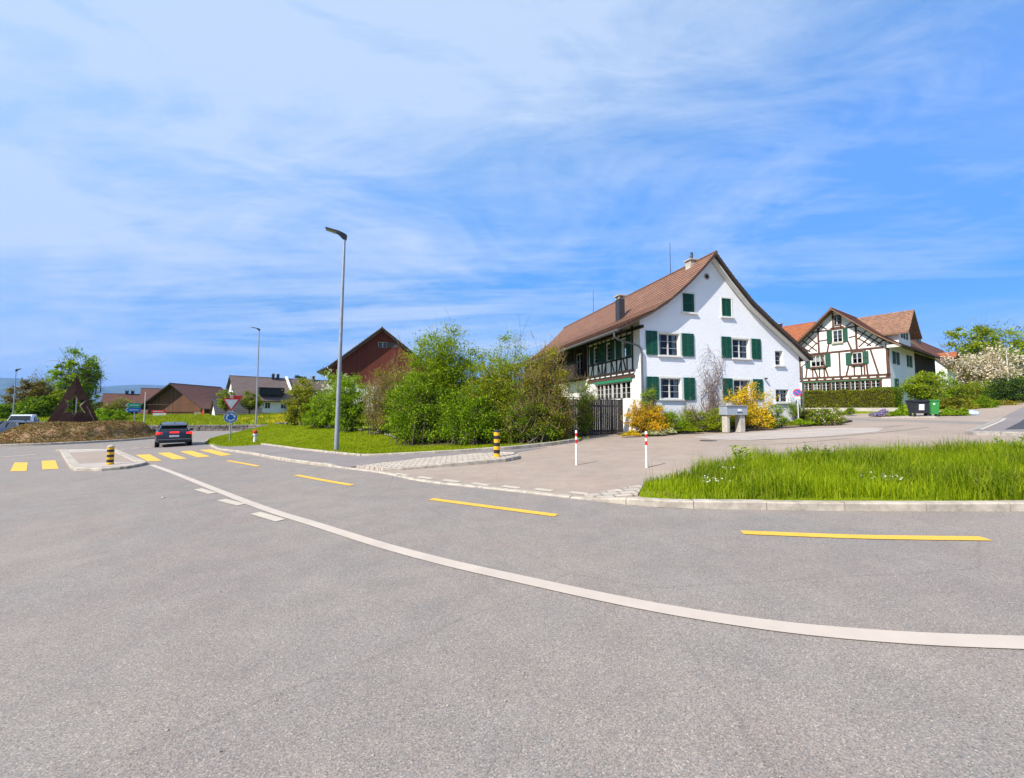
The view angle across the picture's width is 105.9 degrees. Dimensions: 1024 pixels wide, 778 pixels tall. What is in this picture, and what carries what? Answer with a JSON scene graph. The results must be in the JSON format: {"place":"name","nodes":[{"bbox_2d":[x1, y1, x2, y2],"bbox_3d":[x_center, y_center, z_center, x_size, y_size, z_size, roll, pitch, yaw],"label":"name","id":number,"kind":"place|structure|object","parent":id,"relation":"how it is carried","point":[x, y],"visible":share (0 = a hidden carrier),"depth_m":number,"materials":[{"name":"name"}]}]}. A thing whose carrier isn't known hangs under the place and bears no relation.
{"place":"outdoors","nodes":[
{"label":"outdoors","id":0,"kind":"place"},
{"bbox_2d":[0,378,120,408],"bbox_3d":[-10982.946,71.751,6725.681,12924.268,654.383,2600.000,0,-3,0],"label":"hills","id":1,"kind":"structure","parent":0,"point":[5,383],"depth_m":6509.39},
{"bbox_2d":[97,385,165,393],"bbox_3d":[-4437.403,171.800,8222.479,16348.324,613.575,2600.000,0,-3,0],"label":"hills","id":2,"kind":"structure","parent":0,"point":[121,389],"depth_m":8383.27,"materials":[{"name":"blue"}]},
{"bbox_2d":[0,412,296,424],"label":"meadow","id":3,"kind":"structure","parent":0,"point":[215,424],"depth_m":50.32,"materials":[{"name":"green plant"}]},
{"bbox_2d":[0,402,26,418],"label":"tree","id":4,"kind":"object","parent":3,"relation":"on","point":[6,409],"visible":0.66,"depth_m":65.01,"materials":[{"name":"green plant"}]},
{"bbox_2d":[0,377,53,407],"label":"tree","id":5,"kind":"object","parent":3,"relation":"on","point":[37,391],"visible":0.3,"depth_m":71.52,"materials":[{"name":"green plant"}]},
{"bbox_2d":[10,395,57,417],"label":"tree","id":6,"kind":"object","parent":3,"relation":"on","point":[38,408],"visible":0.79,"depth_m":65.13,"materials":[{"name":"green plant"}]},
{"bbox_2d":[23,366,63,394],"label":"tree","id":7,"kind":"object","parent":3,"relation":"on","point":[50,385],"visible":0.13,"depth_m":75.61,"materials":[{"name":"green plant"}]},
{"bbox_2d":[32,387,81,413],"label":"tree","id":8,"kind":"object","parent":3,"relation":"on","point":[57,395],"visible":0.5,"depth_m":67.17,"materials":[{"name":"green plant"}]},
{"bbox_2d":[40,342,107,403],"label":"tree","id":9,"kind":"object","parent":3,"relation":"on","point":[86,375],"visible":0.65,"depth_m":69.77,"materials":[{"name":"green plant"}]},
{"bbox_2d":[94,407,130,420],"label":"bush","id":10,"kind":"object","parent":3,"relation":"on","point":[104,414],"visible":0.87,"depth_m":56.31,"materials":[{"name":"green plant"}]},
{"bbox_2d":[94,394,138,416],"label":"tree","id":11,"kind":"object","parent":3,"relation":"on","point":[121,405],"visible":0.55,"depth_m":59.28,"materials":[{"name":"green plant"}]},
{"bbox_2d":[100,390,139,413],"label":"distant farmhouse","id":12,"kind":"object","parent":3,"relation":"on","point":[132,396],"visible":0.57,"depth_m":85.14,"materials":[{"name":"red tile"}]},
{"bbox_2d":[137,388,161,413],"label":"brown roofed house","id":13,"kind":"structure","parent":3,"relation":"on","point":[150,392],"depth_m":83.82,"materials":[{"name":"tile"}]},
{"bbox_2d":[139,383,223,414],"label":"brown barn","id":14,"kind":"structure","parent":3,"relation":"on","point":[174,398],"depth_m":74.68,"materials":[{"name":"wood"}]},
{"bbox_2d":[148,425,264,430],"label":"stone wall","id":15,"kind":"structure","parent":3,"relation":"on","point":[217,427],"depth_m":46.29,"materials":[{"name":"grey stone"}]},
{"bbox_2d":[214,387,234,413],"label":"tree","id":16,"kind":"object","parent":3,"relation":"on","point":[222,404],"visible":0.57,"depth_m":62.52,"materials":[{"name":"green plant"}]},
{"bbox_2d":[209,398,261,415],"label":"grey shed","id":17,"kind":"structure","parent":3,"relation":"on","point":[215,409],"depth_m":66.47,"materials":[{"name":"white paint"}]},
{"bbox_2d":[238,391,264,414],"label":"tree","id":18,"kind":"object","parent":3,"relation":"on","point":[248,402],"visible":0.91,"depth_m":65.53,"materials":[{"name":"green plant"}]},
{"bbox_2d":[225,374,327,413],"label":"white row house","id":19,"kind":"structure","parent":3,"relation":"on","point":[271,393],"depth_m":77.44,"materials":[{"name":"paint"}]},
{"bbox_2d":[317,326,428,414],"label":"red barn","id":20,"kind":"structure","parent":3,"relation":"on","point":[370,353],"depth_m":49.95,"materials":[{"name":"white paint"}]},
{"bbox_2d":[212,444,545,467],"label":"pavement","id":21,"kind":"structure","parent":0,"point":[342,460],"depth_m":14.30,"materials":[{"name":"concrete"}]},
{"bbox_2d":[206,423,581,453],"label":"lawn","id":22,"kind":"structure","parent":0,"point":[278,430],"depth_m":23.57,"materials":[{"name":"green plant"}]},
{"bbox_2d":[222,395,240,441],"bbox_3d":[-17.741,1.987,24.337,0.960,3.200,0.116,3,-4,-44],"label":"traffic sign","id":23,"kind":"object","parent":22,"relation":"on","point":[230,417],"visible":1,"depth_m":24.32,"materials":[{"name":"metal"}]},
{"bbox_2d":[279,376,323,424],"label":"shrub","id":24,"kind":"object","parent":22,"relation":"on","point":[294,407],"visible":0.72,"depth_m":30.07,"materials":[{"name":"green plant"}]},
{"bbox_2d":[298,391,341,427],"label":"shrub","id":25,"kind":"object","parent":22,"relation":"on","point":[321,418],"visible":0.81,"depth_m":27.65,"materials":[{"name":"green plant"}]},
{"bbox_2d":[325,227,346,450],"bbox_3d":[-7.829,-2.151,16.975,0.887,9.936,0.344,1,-3,-19],"label":"street lamp","id":26,"kind":"object","parent":22,"relation":"on","point":[342,235],"visible":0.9,"depth_m":16.99,"materials":[{"name":"metal"}]},
{"bbox_2d":[328,372,369,431],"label":"shrub","id":27,"kind":"object","parent":22,"relation":"on","point":[350,415],"visible":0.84,"depth_m":25.77,"materials":[{"name":"green plant"}]},
{"bbox_2d":[357,364,402,434],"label":"shrub","id":28,"kind":"object","parent":22,"relation":"on","point":[377,415],"visible":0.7,"depth_m":24.16,"materials":[{"name":"green plant"}]},
{"bbox_2d":[431,381,513,446],"bbox_3d":[-1.751,1.109,18.690,4.449,3.142,3.729,0,-3,0],"label":"shrub","id":29,"kind":"object","parent":22,"relation":"on","point":[464,421],"visible":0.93,"depth_m":18.04,"materials":[{"name":"green plant"}]},
{"bbox_2d":[491,371,567,443],"bbox_3d":[0.790,0.908,18.434,3.736,3.395,3.101,0,-3,0],"label":"shrub","id":30,"kind":"object","parent":22,"relation":"on","point":[531,432],"visible":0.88,"depth_m":17.87,"materials":[{"name":"green plant"}]},
{"bbox_2d":[288,419,581,442],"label":"garden ground","id":31,"kind":"structure","parent":0,"point":[366,429],"depth_m":26.23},
{"bbox_2d":[309,367,356,411],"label":"shrub","id":32,"kind":"object","parent":31,"relation":"on","point":[329,389],"visible":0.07,"depth_m":30.80,"materials":[{"name":"green plant"}]},
{"bbox_2d":[381,335,421,430],"bbox_3d":[-7.089,-0.352,25.538,4.036,6.933,3.495,0,-3,0],"label":"shrub","id":33,"kind":"object","parent":31,"relation":"on","point":[398,372],"visible":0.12,"depth_m":25.32,"materials":[{"name":"green plant"}]},
{"bbox_2d":[376,371,464,445],"bbox_3d":[-4.542,0.864,20.299,4.946,3.922,4.496,1,-3,-18],"label":"shrub","id":34,"kind":"object","parent":31,"relation":"on","point":[420,429],"visible":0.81,"depth_m":19.52,"materials":[{"name":"green plant"}]},
{"bbox_2d":[402,305,488,441],"bbox_3d":[-3.796,-0.910,21.577,5.167,7.830,5.080,0,-3,0],"label":"shrub","id":35,"kind":"object","parent":31,"relation":"on","point":[435,364],"visible":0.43,"depth_m":20.98,"materials":[{"name":"green plant"}]},
{"bbox_2d":[451,345,517,402],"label":"shrub","id":36,"kind":"object","parent":31,"relation":"on","point":[479,358],"visible":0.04,"depth_m":21.24,"materials":[{"name":"green plant"}]},
{"bbox_2d":[457,335,552,443],"bbox_3d":[-0.082,-0.136,19.851,4.638,5.838,4.943,-3,-4,44],"label":"shrub","id":37,"kind":"object","parent":31,"relation":"on","point":[501,391],"visible":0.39,"depth_m":19.09,"materials":[{"name":"green plant"}]},
{"bbox_2d":[484,313,541,385],"bbox_3d":[-0.105,-0.805,23.546,4.422,8.128,3.945,-2,-4,37],"label":"shrub","id":38,"kind":"object","parent":31,"relation":"on","point":[517,354],"visible":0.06,"depth_m":23.52,"materials":[{"name":"green plant"}]},
{"bbox_2d":[509,330,578,440],"bbox_3d":[1.610,-0.015,19.170,3.846,5.755,3.797,0,-3,0],"label":"shrub","id":39,"kind":"object","parent":31,"relation":"on","point":[549,379],"visible":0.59,"depth_m":18.56,"materials":[{"name":"green plant"}]},
{"bbox_2d":[0,418,1023,777],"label":"road","id":40,"kind":"structure","parent":0,"point":[286,648],"depth_m":2.77,"materials":[{"name":"grey asphalt"}]},
{"bbox_2d":[0,420,37,432],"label":"car","id":41,"kind":"object","parent":40,"relation":"on","point":[5,425],"visible":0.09,"depth_m":35.27,"materials":[{"name":"grey paint"}]},
{"bbox_2d":[2,414,46,422],"bbox_3d":[-50.789,3.674,40.432,2.260,2.040,4.930,2,-4,-34],"label":"pickup van","id":42,"kind":"object","parent":40,"relation":"on","point":[30,417],"visible":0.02,"depth_m":39.48,"materials":[{"name":"white paint"}]},
{"bbox_2d":[0,423,154,443],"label":"roundabout mound","id":43,"kind":"object","parent":40,"relation":"on","point":[98,429],"visible":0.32,"depth_m":29.73,"materials":[{"name":"brown soil"}]},
{"bbox_2d":[47,376,97,422],"bbox_3d":[-36.770,0.932,32.495,1.009,4.050,3.027,-2,-4,39],"label":"steel sculpture","id":44,"kind":"object","parent":43,"relation":"on","point":[73,390],"visible":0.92,"depth_m":32.21,"materials":[{"name":"brown metal"}]},
{"bbox_2d":[0,420,155,443],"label":"mound planting","id":45,"kind":"object","parent":43,"relation":"on","point":[63,426],"visible":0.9,"depth_m":29.82,"materials":[{"name":"brown plant"}]},
{"bbox_2d":[0,436,154,446],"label":"roundabout kerb","id":46,"kind":"structure","parent":40,"relation":"on","point":[60,443],"depth_m":28.42,"materials":[{"name":"concrete"}]},
{"bbox_2d":[55,449,146,470],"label":"island kerb","id":47,"kind":"structure","parent":40,"relation":"on","point":[71,462],"depth_m":14.86,"materials":[{"name":"concrete"}]},
{"bbox_2d":[70,451,133,468],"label":"traffic island","id":48,"kind":"structure","parent":40,"relation":"on","point":[91,457],"depth_m":17.30,"materials":[{"name":"concrete"}]},
{"bbox_2d":[80,462,135,466],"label":"island paving","id":49,"kind":"structure","parent":48,"relation":"on","point":[103,464],"depth_m":14.37,"materials":[{"name":"concrete"}]},
{"bbox_2d":[152,422,192,447],"bbox_3d":[-22.606,2.971,25.785,2.102,1.609,4.371,3,-4,-42],"label":"suv","id":50,"kind":"object","parent":40,"relation":"on","point":[173,432],"visible":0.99,"depth_m":24.37,"materials":[{"name":"blue paint"}]},
{"bbox_2d":[261,438,578,455],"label":"lawn kerb","id":51,"kind":"structure","parent":40,"relation":"on","point":[501,448],"depth_m":15.19,"materials":[{"name":"concrete"}]},
{"bbox_2d":[356,453,519,470],"bbox_3d":[-2.367,2.325,12.132,5.433,0.371,2.040,1,-3,-16],"label":"paved strip","id":52,"kind":"object","parent":40,"relation":"on","point":[426,461],"visible":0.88,"depth_m":12.03,"materials":[{"name":"stone"}]},
{"bbox_2d":[493,429,499,456],"bbox_3d":[-0.489,1.743,12.483,0.224,0.880,0.224,0,-3,0],"label":"bollard","id":53,"kind":"object","parent":52,"relation":"on","point":[496,442],"visible":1,"depth_m":12.40,"materials":[{"name":"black plastic"}]},
{"bbox_2d":[383,452,518,470],"bbox_3d":[-1.822,2.281,12.283,4.313,0.302,2.043,1,-3,-18],"label":"strip border","id":54,"kind":"object","parent":40,"relation":"on","point":[485,461],"visible":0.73,"depth_m":11.39,"materials":[{"name":"concrete"}]},
{"bbox_2d":[429,498,556,515],"bbox_3d":[-0.418,1.951,6.430,2.556,0.078,0.144,-2,-4,33],"label":"cycle lane marking","id":55,"kind":"object","parent":40,"relation":"on","point":[502,508],"visible":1,"depth_m":6.32,"materials":[{"name":"yellow paint"}]},
{"bbox_2d":[150,465,1023,648],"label":"road marking","id":56,"kind":"object","parent":40,"relation":"on","point":[978,640],"visible":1,"depth_m":2.91,"materials":[{"name":"white paint"}]},
{"bbox_2d":[210,445,1023,510],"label":"road kerb","id":57,"kind":"structure","parent":40,"relation":"on","point":[993,505],"depth_m":5.69,"materials":[{"name":"concrete"}]},
{"bbox_2d":[740,530,992,540],"bbox_3d":[3.996,1.691,4.448,2.444,0.085,0.191,-1,-3,11],"label":"cycle lane marking","id":58,"kind":"object","parent":40,"relation":"on","point":[869,536],"visible":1,"depth_m":4.41,"materials":[{"name":"yellow paint"}]},
{"bbox_2d":[965,418,1023,435],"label":"parking kerb","id":59,"kind":"structure","parent":40,"relation":"on","point":[972,431],"depth_m":14.52,"materials":[{"name":"grey concrete"}]},
{"bbox_2d":[0,0,1023,389],"label":"sky","id":60,"kind":"structure","parent":0,"point":[174,173],"materials":[{"name":"blue"}]},
{"bbox_2d":[355,402,1023,510],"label":"side street","id":61,"kind":"structure","parent":0,"point":[618,462],"depth_m":12.86,"materials":[{"name":"grey asphalt"}]},
{"bbox_2d":[571,365,603,436],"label":"shrub","id":62,"kind":"object","parent":61,"relation":"on","point":[585,421],"visible":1,"depth_m":20.69,"materials":[{"name":"green plant"}]},
{"bbox_2d":[585,484,642,496],"bbox_3d":[2.088,1.898,7.028,1.504,0.096,0.556,2,-4,-30],"label":"paved corner","id":63,"kind":"object","parent":61,"relation":"on","point":[631,491],"visible":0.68,"depth_m":6.95,"materials":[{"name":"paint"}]},
{"bbox_2d":[718,405,748,432],"bbox_3d":[11.556,1.563,20.126,1.420,1.408,0.580,1,-3,-16],"label":"letterbox unit","id":64,"kind":"object","parent":61,"relation":"on","point":[739,412],"visible":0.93,"depth_m":19.99,"materials":[{"name":"metal"}]},
{"bbox_2d":[696,428,882,439],"bbox_3d":[13.833,2.086,18.368,10.727,0.371,3.678,1,-3,-15],"label":"concrete apron","id":65,"kind":"object","parent":61,"relation":"on","point":[778,434],"visible":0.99,"depth_m":18.05,"materials":[{"name":"grey concrete"}]},
{"bbox_2d":[882,414,937,417],"bbox_3d":[28.322,1.919,26.679,3.300,0.314,2.792,0,-3,0],"label":"bin pad","id":66,"kind":"object","parent":61,"relation":"on","point":[919,416],"visible":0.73,"depth_m":26.73,"materials":[{"name":"stone"}]},
{"bbox_2d":[905,400,930,415],"bbox_3d":[28.189,1.317,26.694,1.198,1.119,0.828,-1,-3,14],"label":"refuse container","id":67,"kind":"object","parent":66,"relation":"on","point":[917,406],"visible":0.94,"depth_m":26.47,"materials":[{"name":"plastic"}]},
{"bbox_2d":[925,400,940,415],"bbox_3d":[28.689,1.288,26.357,0.560,1.079,0.745,-1,-3,20],"label":"wheelie bin","id":68,"kind":"object","parent":66,"relation":"on","point":[934,407],"visible":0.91,"depth_m":26.11,"materials":[{"name":"green plastic"}]},
{"bbox_2d":[617,419,851,435],"bbox_3d":[14.598,2.311,23.265,18.704,0.844,3.827,1,-3,-23],"label":"planting bed","id":69,"kind":"object","parent":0,"point":[843,422],"visible":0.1,"depth_m":21.49,"materials":[{"name":"soil"}]},
{"bbox_2d":[619,398,670,434],"bbox_3d":[6.990,1.352,19.991,2.466,1.959,2.379,2,-4,-38],"label":"forsythia","id":70,"kind":"object","parent":69,"relation":"on","point":[643,420],"visible":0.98,"depth_m":19.83,"materials":[{"name":"yellow plant"}]},
{"bbox_2d":[659,409,691,431],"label":"shrub","id":71,"kind":"object","parent":69,"relation":"on","point":[679,422],"visible":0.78,"depth_m":20.42,"materials":[{"name":"green plant"}]},
{"bbox_2d":[678,398,713,430],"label":"shrub","id":72,"kind":"object","parent":69,"relation":"on","point":[696,423],"visible":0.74,"depth_m":21.04,"materials":[{"name":"green plant"}]},
{"bbox_2d":[693,407,730,430],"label":"shrub","id":73,"kind":"object","parent":69,"relation":"on","point":[715,421],"visible":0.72,"depth_m":20.70,"materials":[{"name":"green plant"}]},
{"bbox_2d":[720,381,778,428],"bbox_3d":[13.035,0.863,21.400,2.766,2.677,2.740,1,-3,-20],"label":"forsythia","id":74,"kind":"object","parent":69,"relation":"on","point":[755,420],"visible":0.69,"depth_m":20.98,"materials":[{"name":"yellow plant"}]},
{"bbox_2d":[759,403,788,427],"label":"flowering shrub","id":75,"kind":"object","parent":69,"relation":"on","point":[779,419],"visible":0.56,"depth_m":22.03,"materials":[{"name":"green plant"}]},
{"bbox_2d":[785,397,806,418],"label":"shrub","id":76,"kind":"object","parent":69,"relation":"on","point":[793,409],"visible":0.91,"depth_m":23.81,"materials":[{"name":"green plant"}]},
{"bbox_2d":[805,403,847,424],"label":"hydrangea","id":77,"kind":"object","parent":69,"relation":"on","point":[826,416],"visible":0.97,"depth_m":22.81,"materials":[{"name":"green plant"}]},
{"bbox_2d":[640,436,1023,500],"bbox_3d":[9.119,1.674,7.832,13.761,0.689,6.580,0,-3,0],"label":"grass verge","id":78,"kind":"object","parent":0,"point":[645,495],"depth_m":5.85,"materials":[{"name":"green plant"}]},
{"bbox_2d":[730,445,752,467],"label":"weed","id":79,"kind":"object","parent":78,"relation":"on","point":[739,451],"visible":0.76,"depth_m":8.41,"materials":[{"name":"green plant"}]},
{"bbox_2d":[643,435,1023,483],"bbox_3d":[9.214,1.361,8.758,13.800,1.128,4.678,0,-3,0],"label":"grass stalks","id":80,"kind":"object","parent":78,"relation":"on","point":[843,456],"depth_m":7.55,"materials":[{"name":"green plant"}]},
{"bbox_2d":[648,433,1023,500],"bbox_3d":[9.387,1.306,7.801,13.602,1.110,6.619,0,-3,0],"label":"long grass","id":81,"kind":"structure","parent":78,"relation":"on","point":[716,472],"depth_m":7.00,"materials":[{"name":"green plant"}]},
{"bbox_2d":[854,393,1016,413],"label":"garden ground","id":82,"kind":"structure","parent":0,"point":[864,412],"depth_m":33.74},
{"bbox_2d":[778,321,814,340],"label":"orange roofed house","id":83,"kind":"structure","parent":82,"relation":"on","point":[796,332],"depth_m":54.28,"materials":[{"name":"orange tile"}]},
{"bbox_2d":[800,389,895,407],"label":"clipped hedge","id":84,"kind":"object","parent":82,"relation":"on","point":[864,398],"visible":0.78,"depth_m":34.65,"materials":[{"name":"green plant"}]},
{"bbox_2d":[801,408,898,413],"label":"garden wall","id":85,"kind":"structure","parent":82,"relation":"on","point":[873,409],"depth_m":33.73,"materials":[{"name":"concrete"}]},
{"bbox_2d":[797,307,948,403],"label":"timber framed house","id":86,"kind":"structure","parent":82,"relation":"on","point":[847,351],"depth_m":43.71,"materials":[{"name":"white paint"}]},
{"bbox_2d":[869,386,904,407],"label":"clipped hedge","id":87,"kind":"object","parent":82,"relation":"on","point":[899,397],"visible":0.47,"depth_m":34.51,"materials":[{"name":"green plant"}]},
{"bbox_2d":[898,369,950,399],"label":"shrub","id":88,"kind":"object","parent":82,"relation":"on","point":[923,386],"visible":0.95,"depth_m":34.61,"materials":[{"name":"green plant"}]},
{"bbox_2d":[933,368,962,399],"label":"shrub","id":89,"kind":"object","parent":82,"relation":"on","point":[946,394],"visible":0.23,"depth_m":38.59,"materials":[{"name":"green plant"}]},
{"bbox_2d":[932,394,980,409],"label":"shrub","id":90,"kind":"object","parent":82,"relation":"on","point":[953,402],"visible":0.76,"depth_m":31.49,"materials":[{"name":"green plant"}]},
{"bbox_2d":[944,381,987,402],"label":"shrub","id":91,"kind":"object","parent":82,"relation":"on","point":[974,395],"visible":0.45,"depth_m":37.60,"materials":[{"name":"green plant"}]},
{"bbox_2d":[940,341,1023,392],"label":"blossom tree","id":92,"kind":"object","parent":82,"relation":"on","point":[986,366],"visible":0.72,"depth_m":45.03,"materials":[{"name":"white plant"}]},
{"bbox_2d":[970,396,1003,407],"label":"shrub","id":93,"kind":"object","parent":82,"relation":"on","point":[984,402],"visible":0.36,"depth_m":30.98,"materials":[{"name":"green plant"}]},
{"bbox_2d":[980,375,1023,402],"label":"shrub","id":94,"kind":"object","parent":82,"relation":"on","point":[1007,390],"visible":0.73,"depth_m":35.14,"materials":[{"name":"green plant"}]},
{"bbox_2d":[968,407,1023,434],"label":"parking area","id":95,"kind":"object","parent":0,"point":[1015,417],"visible":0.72,"depth_m":18.17,"materials":[{"name":"concrete"}]},
{"bbox_3d":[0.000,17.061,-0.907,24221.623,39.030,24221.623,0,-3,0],"label":"ground","id":96,"kind":"structure","parent":0,"visible":0},
{"bbox_2d":[565,397,623,435],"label":"fence","id":97,"kind":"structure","parent":96,"relation":"on","point":[611,419],"depth_m":21.89,"materials":[{"name":"wood"}]},
{"bbox_2d":[519,250,813,431],"bbox_3d":[9.307,-2.962,33.263,14.090,13.550,22.150,1,-3,-16],"label":"farmhouse","id":98,"kind":"object","parent":96,"relation":"on","point":[662,332],"visible":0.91,"depth_m":23.43,"materials":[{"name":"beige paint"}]},
{"bbox_2d":[622,381,630,398],"bbox_3d":[7.013,0.075,23.055,0.462,1.040,0.965,1,-3,-16],"label":"window","id":99,"kind":"structure","parent":98,"relation":"in","point":[626,388],"depth_m":23.46,"materials":[{"name":"white glass"}]},
{"bbox_2d":[657,331,682,357],"bbox_3d":[8.971,-2.553,22.418,1.620,1.480,0.700,1,-3,-16],"label":"window","id":100,"kind":"structure","parent":98,"relation":"in","point":[667,343],"depth_m":22.50,"materials":[{"name":"white glass"}]},
{"bbox_2d":[659,376,684,400],"bbox_3d":[9.021,-0.025,22.302,1.620,1.380,0.700,1,-3,-16],"label":"window","id":101,"kind":"structure","parent":98,"relation":"in","point":[668,386],"depth_m":22.37,"materials":[{"name":"white glass"}]},
{"bbox_2d":[690,344,728,415],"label":"creeper","id":102,"kind":"object","parent":98,"relation":"attached to","point":[712,398],"visible":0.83,"depth_m":22.74,"materials":[{"name":"plant"}]},
{"bbox_2d":[731,337,752,359],"bbox_3d":[13.927,-2.462,23.837,1.510,1.390,0.700,1,-3,-16],"label":"window","id":103,"kind":"structure","parent":98,"relation":"in","point":[739,348],"depth_m":23.91,"materials":[{"name":"white glass"}]},
{"bbox_2d":[733,378,752,400],"bbox_3d":[13.927,0.049,23.704,1.510,1.380,0.700,1,-3,-16],"label":"window","id":104,"kind":"structure","parent":98,"relation":"in","point":[737,382],"depth_m":23.80,"materials":[{"name":"white glass"}]},
{"bbox_2d":[910,339,961,395],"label":"red roofed house","id":105,"kind":"structure","parent":96,"relation":"on","point":[928,348],"depth_m":60.53,"materials":[{"name":"white paint"}]},
{"bbox_2d":[933,309,1023,368],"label":"tree","id":106,"kind":"object","parent":96,"relation":"on","point":[979,335],"visible":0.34,"depth_m":62.52,"materials":[{"name":"green plant"}]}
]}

